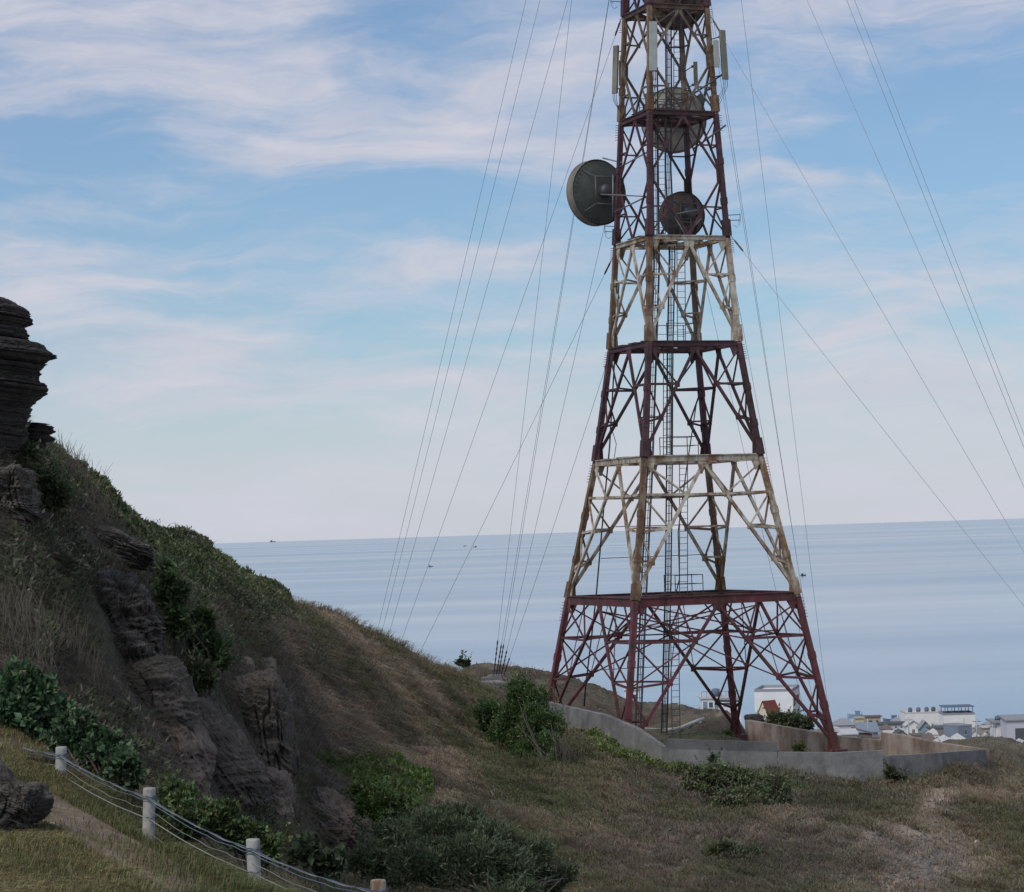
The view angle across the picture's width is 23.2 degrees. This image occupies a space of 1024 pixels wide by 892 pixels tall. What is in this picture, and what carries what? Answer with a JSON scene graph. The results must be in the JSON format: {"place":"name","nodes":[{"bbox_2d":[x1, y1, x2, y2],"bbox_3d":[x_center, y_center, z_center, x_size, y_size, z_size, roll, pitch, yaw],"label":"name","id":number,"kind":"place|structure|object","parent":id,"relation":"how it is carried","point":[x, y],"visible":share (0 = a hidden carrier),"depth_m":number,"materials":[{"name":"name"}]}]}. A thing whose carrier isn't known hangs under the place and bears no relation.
{"place":"outdoors","nodes":[
{"label":"outdoors","id":0,"kind":"place"},
{"bbox_2d":[43,794,216,891],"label":"dirt path","id":1,"kind":"structure","parent":0,"point":[77,814],"depth_m":29.65,"materials":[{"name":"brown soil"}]},
{"bbox_2d":[0,415,1023,891],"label":"hillside","id":2,"kind":"structure","parent":0,"point":[604,702],"depth_m":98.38,"materials":[{"name":"green plant"}]},
{"bbox_2d":[0,463,42,525],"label":"layered rock","id":3,"kind":"object","parent":2,"relation":"on","point":[19,489],"visible":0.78,"depth_m":47.46,"materials":[{"name":"stone"}]},
{"bbox_2d":[0,760,53,832],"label":"boulder","id":4,"kind":"object","parent":2,"relation":"on","point":[23,805],"visible":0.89,"depth_m":28.62,"materials":[{"name":"grey stone"}]},
{"bbox_2d":[0,297,56,450],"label":"cliff rock","id":5,"kind":"object","parent":2,"relation":"on","point":[24,360],"visible":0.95,"depth_m":49.33,"materials":[{"name":"grey stone"}]},
{"bbox_2d":[0,653,76,741],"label":"broadleaf shrub","id":6,"kind":"object","parent":2,"relation":"on","point":[31,697],"visible":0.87,"depth_m":37.28,"materials":[{"name":"green plant"}]},
{"bbox_2d":[0,570,81,673],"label":"dry thicket","id":7,"kind":"object","parent":2,"relation":"on","point":[26,608],"visible":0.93,"depth_m":41.72,"materials":[{"name":"plant"}]},
{"bbox_2d":[26,422,55,448],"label":"ledge rock","id":8,"kind":"object","parent":2,"relation":"on","point":[37,431],"visible":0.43,"depth_m":50.70,"materials":[{"name":"stone"}]},
{"bbox_2d":[7,419,87,533],"bbox_3d":[-9.739,0.538,50.473,1.683,3.052,2.433,-3,-3,37],"label":"shrub","id":9,"kind":"object","parent":2,"relation":"on","point":[59,494],"visible":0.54,"depth_m":50.67,"materials":[{"name":"green plant"}]},
{"bbox_2d":[24,737,93,784],"bbox_3d":[-6.398,4.635,35.096,1.243,1.092,0.741,-3,-2,35],"label":"shrub","id":10,"kind":"object","parent":2,"relation":"on","point":[45,760],"visible":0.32,"depth_m":35.13,"materials":[{"name":"green plant"}]},
{"bbox_2d":[35,509,97,581],"bbox_3d":[-9.039,1.937,48.899,1.560,1.874,1.431,-2,-2,13],"label":"shrub","id":11,"kind":"object","parent":2,"relation":"on","point":[71,562],"visible":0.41,"depth_m":48.80,"materials":[{"name":"green plant"}]},
{"bbox_2d":[40,583,116,706],"bbox_3d":[-7.867,3.691,44.817,1.441,2.603,2.289,-2,-2,0],"label":"dry thicket","id":12,"kind":"object","parent":2,"relation":"on","point":[82,653],"visible":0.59,"depth_m":44.68,"materials":[{"name":"plant"}]},
{"bbox_2d":[48,438,112,486],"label":"dry thicket","id":13,"kind":"object","parent":2,"relation":"on","point":[73,465],"visible":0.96,"depth_m":54.88,"materials":[{"name":"plant"}]},
{"bbox_2d":[34,706,150,800],"bbox_3d":[-6.075,4.517,36.254,1.776,1.483,1.029,-2,-2,18],"label":"broadleaf shrub","id":14,"kind":"object","parent":2,"relation":"on","point":[107,754],"visible":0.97,"depth_m":36.14,"materials":[{"name":"green plant"}]},
{"bbox_2d":[53,436,134,534],"bbox_3d":[-10.333,1.212,61.015,2.130,3.415,2.376,-2,-2,0],"label":"dry thicket","id":15,"kind":"object","parent":2,"relation":"on","point":[94,496],"visible":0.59,"depth_m":60.73,"materials":[{"name":"plant"}]},
{"bbox_2d":[93,524,155,570],"bbox_3d":[-9.662,2.340,58.552,2.550,1.280,2.220,-2,-2,0],"label":"layered rock","id":16,"kind":"object","parent":2,"relation":"on","point":[134,550],"visible":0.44,"depth_m":57.91,"materials":[{"name":"stone"}]},
{"bbox_2d":[91,569,166,651],"bbox_3d":[-8.478,3.805,52.835,2.369,2.407,2.717,-2,-2,0],"label":"layered rock","id":17,"kind":"object","parent":2,"relation":"on","point":[126,596],"visible":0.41,"depth_m":52.00,"materials":[{"name":"grey stone"}]},
{"bbox_2d":[113,626,157,664],"bbox_3d":[-7.925,4.521,51.875,1.671,1.700,2.200,-2,-2,0],"label":"layered rock","id":18,"kind":"object","parent":2,"relation":"on","point":[134,640],"visible":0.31,"depth_m":51.01,"materials":[{"name":"stone"}]},
{"bbox_2d":[0,725,321,891],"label":"bank grass","id":19,"kind":"structure","parent":2,"relation":"on","point":[18,873],"depth_m":27.80,"materials":[{"name":"green plant"}]},
{"bbox_2d":[124,654,205,729],"bbox_3d":[-7.447,5.424,51.339,2.150,2.298,2.754,-2,-2,0],"label":"layered rock","id":20,"kind":"object","parent":2,"relation":"on","point":[168,687],"visible":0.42,"depth_m":50.30,"materials":[{"name":"grey stone"}]},
{"bbox_2d":[42,440,291,623],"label":"scrub","id":21,"kind":"object","parent":2,"relation":"on","point":[215,555],"visible":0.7,"depth_m":76.94,"materials":[{"name":"green plant"}]},
{"bbox_2d":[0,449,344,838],"bbox_3d":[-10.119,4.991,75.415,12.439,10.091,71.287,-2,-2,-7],"label":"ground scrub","id":22,"kind":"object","parent":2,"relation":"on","point":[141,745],"visible":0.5,"depth_m":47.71,"materials":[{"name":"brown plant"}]},
{"bbox_2d":[149,709,217,794],"bbox_3d":[-6.966,6.148,51.079,1.701,2.474,2.640,-2,-2,0],"label":"boulder","id":23,"kind":"object","parent":2,"relation":"on","point":[196,743],"visible":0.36,"depth_m":50.16,"materials":[{"name":"grey stone"}]},
{"bbox_2d":[147,540,245,701],"bbox_3d":[-7.525,4.509,58.407,1.732,4.680,2.705,-3,-2,32],"label":"shrub","id":24,"kind":"object","parent":2,"relation":"on","point":[172,594],"visible":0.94,"depth_m":58.04,"materials":[{"name":"green plant"}]},
{"bbox_2d":[12,744,386,891],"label":"wire fence","id":25,"kind":"object","parent":2,"relation":"on","point":[252,846],"visible":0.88,"depth_m":29.70,"materials":[{"name":"grey metal"}]},
{"bbox_2d":[177,643,227,697],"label":"shrub","id":26,"kind":"object","parent":2,"relation":"on","point":[203,673],"visible":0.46,"depth_m":56.70,"materials":[{"name":"green plant"}]},
{"bbox_2d":[142,765,292,885],"bbox_3d":[-4.249,5.785,35.669,2.182,2.416,1.538,-2,-2,0],"label":"shrub","id":27,"kind":"object","parent":2,"relation":"on","point":[220,817],"visible":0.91,"depth_m":35.67,"materials":[{"name":"green plant"}]},
{"bbox_2d":[198,695,272,812],"bbox_3d":[-6.837,7.122,56.989,2.611,2.922,2.718,-2,-2,0],"label":"boulder","id":28,"kind":"object","parent":2,"relation":"on","point":[240,768],"visible":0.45,"depth_m":56.02,"materials":[{"name":"grey stone"}]},
{"bbox_2d":[240,656,254,672],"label":"boulder","id":29,"kind":"object","parent":2,"relation":"on","point":[252,665],"visible":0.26,"depth_m":72.82,"materials":[{"name":"stone"}]},
{"bbox_2d":[229,668,299,782],"bbox_3d":[-6.512,7.463,64.076,1.986,3.412,2.957,-2,-2,0],"label":"boulder","id":30,"kind":"object","parent":2,"relation":"on","point":[267,702],"visible":0.46,"depth_m":62.98,"materials":[{"name":"grey stone"}]},
{"bbox_2d":[260,657,276,670],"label":"boulder","id":31,"kind":"object","parent":2,"relation":"on","point":[271,661],"visible":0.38,"depth_m":77.33,"materials":[{"name":"stone"}]},
{"bbox_2d":[266,766,293,821],"bbox_3d":[-5.931,8.850,61.365,1.157,1.946,2.185,-2,-2,0],"label":"boulder","id":32,"kind":"object","parent":2,"relation":"on","point":[282,783],"visible":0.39,"depth_m":60.80,"materials":[{"name":"stone"}]},
{"bbox_2d":[281,830,350,891],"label":"broadleaf shrub","id":33,"kind":"object","parent":2,"relation":"on","point":[305,850],"visible":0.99,"depth_m":36.76,"materials":[{"name":"green plant"}]},
{"bbox_2d":[307,786,371,871],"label":"boulder","id":34,"kind":"object","parent":2,"relation":"on","point":[338,817],"visible":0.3,"depth_m":78.87,"materials":[{"name":"grey stone"}]},
{"bbox_2d":[315,744,434,808],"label":"creeper","id":35,"kind":"object","parent":2,"relation":"on","point":[422,776],"visible":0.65,"depth_m":89.48,"materials":[{"name":"green plant"}]},
{"bbox_2d":[341,770,427,873],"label":"shrub","id":36,"kind":"object","parent":2,"relation":"on","point":[367,797],"visible":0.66,"depth_m":77.40,"materials":[{"name":"green plant"}]},
{"bbox_2d":[453,650,471,669],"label":"shrub","id":37,"kind":"object","parent":2,"relation":"on","point":[464,663],"visible":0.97,"depth_m":169.51,"materials":[{"name":"green plant"}]},
{"bbox_2d":[346,787,582,891],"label":"shrub","id":38,"kind":"object","parent":2,"relation":"on","point":[460,843],"visible":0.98,"depth_m":70.00,"materials":[{"name":"green plant"}]},
{"bbox_2d":[467,694,503,736],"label":"shrub","id":39,"kind":"object","parent":2,"relation":"on","point":[482,710],"visible":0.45,"depth_m":110.31,"materials":[{"name":"green plant"}]},
{"bbox_2d":[481,674,513,680],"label":"cable anchor","id":40,"kind":"object","parent":2,"relation":"on","point":[492,676],"visible":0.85,"depth_m":167.03,"materials":[{"name":"grey concrete"}]},
{"bbox_2d":[481,666,571,766],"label":"shrub","id":41,"kind":"object","parent":2,"relation":"on","point":[523,719],"visible":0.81,"depth_m":107.85,"materials":[{"name":"green plant"}]},
{"bbox_2d":[541,724,576,767],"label":"dry thicket","id":42,"kind":"object","parent":2,"relation":"on","point":[564,750],"visible":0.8,"depth_m":106.08,"materials":[{"name":"plant"}]},
{"bbox_2d":[545,700,777,772],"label":"concrete wall","id":43,"kind":"structure","parent":2,"relation":"on","point":[754,753],"depth_m":116.54,"materials":[{"name":"grey concrete"}]},
{"bbox_2d":[580,726,753,775],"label":"creeper","id":44,"kind":"object","parent":2,"relation":"on","point":[623,750],"visible":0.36,"depth_m":114.76,"materials":[{"name":"green plant"}]},
{"bbox_2d":[664,717,704,731],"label":"plastic pipe","id":45,"kind":"object","parent":2,"relation":"on","point":[686,724],"visible":0.86,"depth_m":142.68,"materials":[{"name":"plastic"}]},
{"bbox_2d":[548,0,847,751],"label":"lattice tower","id":46,"kind":"structure","parent":2,"relation":"on","point":[651,347],"depth_m":131.44,"materials":[{"name":"red metal"}]},
{"bbox_2d":[378,1,525,625],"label":"guy wire","id":47,"kind":"object","parent":46,"relation":"attached to","point":[453,308],"visible":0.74,"depth_m":150.60,"materials":[{"name":"metal"}]},
{"bbox_2d":[382,2,539,629],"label":"guy wire","id":48,"kind":"object","parent":46,"relation":"attached to","point":[463,307],"visible":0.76,"depth_m":149.62,"materials":[{"name":"metal"}]},
{"bbox_2d":[389,0,567,632],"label":"guy wire","id":49,"kind":"object","parent":46,"relation":"attached to","point":[480,310],"visible":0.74,"depth_m":147.90,"materials":[{"name":"metal"}]},
{"bbox_2d":[401,17,621,640],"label":"guy wire","id":50,"kind":"object","parent":46,"relation":"attached to","point":[523,296],"visible":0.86,"depth_m":143.23,"materials":[{"name":"metal"}]},
{"bbox_2d":[420,259,611,651],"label":"guy wire","id":51,"kind":"object","parent":46,"relation":"attached to","point":[529,429],"visible":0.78,"depth_m":141.96,"materials":[{"name":"metal"}]},
{"bbox_2d":[493,0,571,674],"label":"guy wire","id":52,"kind":"object","parent":46,"relation":"attached to","point":[529,366],"visible":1,"depth_m":157.22,"materials":[{"name":"metal"}]},
{"bbox_2d":[496,1,608,674],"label":"guy wire","id":53,"kind":"object","parent":46,"relation":"attached to","point":[547,371],"visible":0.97,"depth_m":153.21,"materials":[{"name":"metal"}]},
{"bbox_2d":[498,3,608,674],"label":"guy wire","id":54,"kind":"object","parent":46,"relation":"attached to","point":[548,372],"visible":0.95,"depth_m":153.09,"materials":[{"name":"metal"}]},
{"bbox_2d":[503,367,604,675],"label":"guy wire","id":55,"kind":"object","parent":46,"relation":"attached to","point":[550,535],"visible":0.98,"depth_m":150.53,"materials":[{"name":"metal"}]},
{"bbox_2d":[501,173,615,673],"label":"guy wire","id":56,"kind":"object","parent":46,"relation":"attached to","point":[555,441],"visible":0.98,"depth_m":150.34,"materials":[{"name":"metal"}]},
{"bbox_2d":[566,152,645,225],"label":"dish antenna","id":57,"kind":"object","parent":46,"relation":"attached to","point":[590,189],"visible":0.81,"depth_m":134.72,"materials":[{"name":"paint"}]},
{"bbox_2d":[612,45,620,109],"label":"panel antenna","id":58,"kind":"object","parent":46,"relation":"attached to","point":[615,69],"visible":1,"depth_m":133.72,"materials":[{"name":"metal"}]},
{"bbox_2d":[648,21,656,94],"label":"panel antenna","id":59,"kind":"object","parent":46,"relation":"attached to","point":[652,30],"visible":1,"depth_m":129.63,"materials":[{"name":"plastic"}]},
{"bbox_2d":[641,87,706,153],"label":"dish antenna","id":60,"kind":"object","parent":46,"relation":"attached to","point":[676,138],"visible":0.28,"depth_m":137.65,"materials":[{"name":"paint"}]},
{"bbox_2d":[644,0,703,29],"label":"dish antenna","id":61,"kind":"object","parent":46,"relation":"attached to","point":[666,20],"visible":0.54,"depth_m":133.21,"materials":[{"name":"brown paint"}]},
{"bbox_2d":[660,191,704,234],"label":"dish antenna","id":62,"kind":"object","parent":46,"relation":"attached to","point":[683,204],"visible":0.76,"depth_m":134.31,"materials":[{"name":"grey paint"}]},
{"bbox_2d":[684,62,697,90],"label":"panel antenna","id":63,"kind":"object","parent":46,"relation":"attached to","point":[695,69],"visible":0.92,"depth_m":132.90,"materials":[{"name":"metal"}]},
{"bbox_2d":[711,40,719,67],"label":"panel antenna","id":64,"kind":"object","parent":46,"relation":"attached to","point":[715,45],"visible":1,"depth_m":130.72,"materials":[{"name":"plastic"}]},
{"bbox_2d":[711,30,728,105],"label":"panel antenna","id":65,"kind":"object","parent":46,"relation":"attached to","point":[724,62],"visible":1,"depth_m":130.92,"materials":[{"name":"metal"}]},
{"bbox_2d":[709,6,821,712],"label":"guy wire","id":66,"kind":"object","parent":46,"relation":"attached to","point":[759,324],"visible":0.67,"depth_m":144.72,"materials":[{"name":"metal"}]},
{"bbox_2d":[711,5,820,711],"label":"guy wire","id":67,"kind":"object","parent":46,"relation":"attached to","point":[756,297],"visible":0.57,"depth_m":144.42,"materials":[{"name":"metal"}]},
{"bbox_2d":[741,1,826,696],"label":"guy wire","id":68,"kind":"object","parent":46,"relation":"attached to","point":[783,344],"visible":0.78,"depth_m":156.18,"materials":[{"name":"metal"}]},
{"bbox_2d":[708,12,1023,551],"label":"guy wire","id":69,"kind":"object","parent":46,"relation":"attached to","point":[714,22],"visible":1,"depth_m":123.59,"materials":[{"name":"metal"}]},
{"bbox_2d":[729,234,1023,605],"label":"guy wire","id":70,"kind":"object","parent":46,"relation":"attached to","point":[738,245],"visible":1,"depth_m":123.47,"materials":[{"name":"metal"}]},
{"bbox_2d":[807,1,1023,486],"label":"guy wire","id":71,"kind":"object","parent":46,"relation":"attached to","point":[916,246],"visible":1,"depth_m":121.03,"materials":[{"name":"metal"}]},
{"bbox_2d":[847,1,1023,446],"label":"guy wire","id":72,"kind":"object","parent":46,"relation":"attached to","point":[937,229],"visible":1,"depth_m":120.09,"materials":[{"name":"metal"}]},
{"bbox_2d":[854,0,1023,433],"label":"guy wire","id":73,"kind":"object","parent":46,"relation":"attached to","point":[938,215],"visible":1,"depth_m":120.26,"materials":[{"name":"metal"}]},
{"bbox_2d":[706,744,722,763],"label":"shrub","id":74,"kind":"object","parent":2,"relation":"on","point":[712,757],"visible":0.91,"depth_m":115.12,"materials":[{"name":"green plant"}]},
{"bbox_2d":[686,824,765,864],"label":"shrub","id":75,"kind":"object","parent":2,"relation":"on","point":[723,847],"visible":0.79,"depth_m":90.34,"materials":[{"name":"green plant"}]},
{"bbox_2d":[672,755,803,808],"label":"shrub","id":76,"kind":"object","parent":2,"relation":"on","point":[738,784],"visible":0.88,"depth_m":102.12,"materials":[{"name":"green plant"}]},
{"bbox_2d":[744,714,764,721],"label":"boulder","id":77,"kind":"object","parent":2,"relation":"on","point":[757,717],"visible":0.71,"depth_m":154.99,"materials":[{"name":"stone"}]},
{"bbox_2d":[557,726,991,788],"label":"weeds","id":78,"kind":"object","parent":2,"relation":"on","point":[874,782],"visible":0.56,"depth_m":114.09,"materials":[{"name":"green plant"}]},
{"bbox_2d":[756,702,817,730],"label":"shrub","id":79,"kind":"object","parent":2,"relation":"on","point":[795,719],"visible":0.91,"depth_m":157.26,"materials":[{"name":"green plant"}]},
{"bbox_2d":[791,732,810,751],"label":"shrub","id":80,"kind":"object","parent":2,"relation":"on","point":[796,747],"visible":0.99,"depth_m":136.35,"materials":[{"name":"green plant"}]},
{"bbox_2d":[745,720,880,751],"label":"rendered wall","id":81,"kind":"structure","parent":2,"relation":"on","point":[784,737],"depth_m":142.60,"materials":[{"name":"beige concrete"}]},
{"bbox_2d":[778,750,883,781],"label":"concrete wall","id":82,"kind":"structure","parent":2,"relation":"on","point":[862,765],"depth_m":115.70,"materials":[{"name":"grey concrete"}]},
{"bbox_2d":[879,759,908,784],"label":"shrub","id":83,"kind":"object","parent":2,"relation":"on","point":[890,772],"visible":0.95,"depth_m":114.91,"materials":[{"name":"green plant"}]},
{"bbox_2d":[883,749,985,782],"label":"concrete wall","id":84,"kind":"structure","parent":2,"relation":"on","point":[919,763],"depth_m":117.19,"materials":[{"name":"concrete"}]},
{"bbox_2d":[881,732,988,765],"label":"rendered wall","id":85,"kind":"structure","parent":2,"relation":"on","point":[895,744],"depth_m":127.31,"materials":[{"name":"concrete"}]},
{"bbox_2d":[0,0,1023,542],"label":"sky","id":86,"kind":"structure","parent":0,"point":[237,233],"materials":[{"name":"blue"}]},
{"bbox_2d":[204,587,1023,891],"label":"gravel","id":87,"kind":"structure","parent":0,"point":[928,861],"depth_m":91.91,"materials":[{"name":"grey gravel"}]},
{"bbox_2d":[213,518,1023,728],"bbox_3d":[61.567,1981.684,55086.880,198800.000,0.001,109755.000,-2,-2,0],"label":"sea","id":88,"kind":"structure","parent":0,"point":[922,615],"depth_m":2144.48,"materials":[{"name":"liquid"}]},
{"bbox_2d":[757,700,779,721],"bbox_3d":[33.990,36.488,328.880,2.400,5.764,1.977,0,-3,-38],"label":"house","id":89,"kind":"structure","parent":0,"point":[771,704],"depth_m":328.45,"materials":[{"name":"tile"}]},
{"bbox_2d":[813,725,989,739],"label":"coast land","id":90,"kind":"structure","parent":0,"point":[978,730],"depth_m":615.45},
{"bbox_2d":[697,688,741,723],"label":"beach building","id":91,"kind":"structure","parent":90,"relation":"on","point":[706,701],"depth_m":478.53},
{"bbox_2d":[754,684,799,713],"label":"apartment building","id":92,"kind":"structure","parent":90,"relation":"on","point":[781,694],"depth_m":468.11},
{"bbox_2d":[832,718,854,728],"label":"house","id":93,"kind":"structure","parent":90,"relation":"on","point":[843,723],"depth_m":558.29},
{"bbox_2d":[838,728,858,736],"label":"house","id":94,"kind":"structure","parent":90,"relation":"on","point":[851,732],"depth_m":429.06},
{"bbox_2d":[851,727,873,738],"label":"house","id":95,"kind":"structure","parent":90,"relation":"on","point":[868,734],"depth_m":438.42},
{"bbox_2d":[855,722,879,735],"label":"house","id":96,"kind":"structure","parent":90,"relation":"on","point":[873,727],"depth_m":499.91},
{"bbox_2d":[861,715,881,721],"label":"house","id":97,"kind":"structure","parent":90,"relation":"on","point":[874,718],"depth_m":677.71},
{"bbox_2d":[877,721,904,733],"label":"house","id":98,"kind":"structure","parent":90,"relation":"on","point":[895,724],"depth_m":587.96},
{"bbox_2d":[902,719,918,735],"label":"house","id":99,"kind":"structure","parent":90,"relation":"on","point":[913,724],"depth_m":543.10,"materials":[{"name":"paint"}]},
{"bbox_2d":[900,707,940,725],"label":"house","id":100,"kind":"structure","parent":90,"relation":"on","point":[927,715],"depth_m":657.82,"materials":[{"name":"paint"}]},
{"bbox_2d":[916,720,929,732],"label":"house","id":101,"kind":"structure","parent":90,"relation":"on","point":[922,725],"depth_m":528.16,"materials":[{"name":"paint"}]},
{"bbox_2d":[939,704,974,726],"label":"apartment building","id":102,"kind":"structure","parent":90,"relation":"on","point":[965,716],"depth_m":637.87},
{"bbox_2d":[943,723,971,738],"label":"house","id":103,"kind":"structure","parent":90,"relation":"on","point":[964,730],"depth_m":429.33,"materials":[{"name":"paint"}]},
{"bbox_2d":[985,715,1000,736],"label":"house","id":104,"kind":"structure","parent":90,"relation":"on","point":[995,721],"depth_m":399.60,"materials":[{"name":"paint"}]},
{"bbox_2d":[998,714,1023,739],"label":"house","id":105,"kind":"structure","parent":90,"relation":"on","point":[1012,725],"depth_m":388.64,"materials":[{"name":"paint"}]},
{"bbox_2d":[1015,728,1023,739],"bbox_3d":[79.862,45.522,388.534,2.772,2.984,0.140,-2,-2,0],"label":"house","id":106,"kind":"structure","parent":90,"relation":"on","point":[1019,732],"depth_m":388.53,"materials":[{"name":"paint"}]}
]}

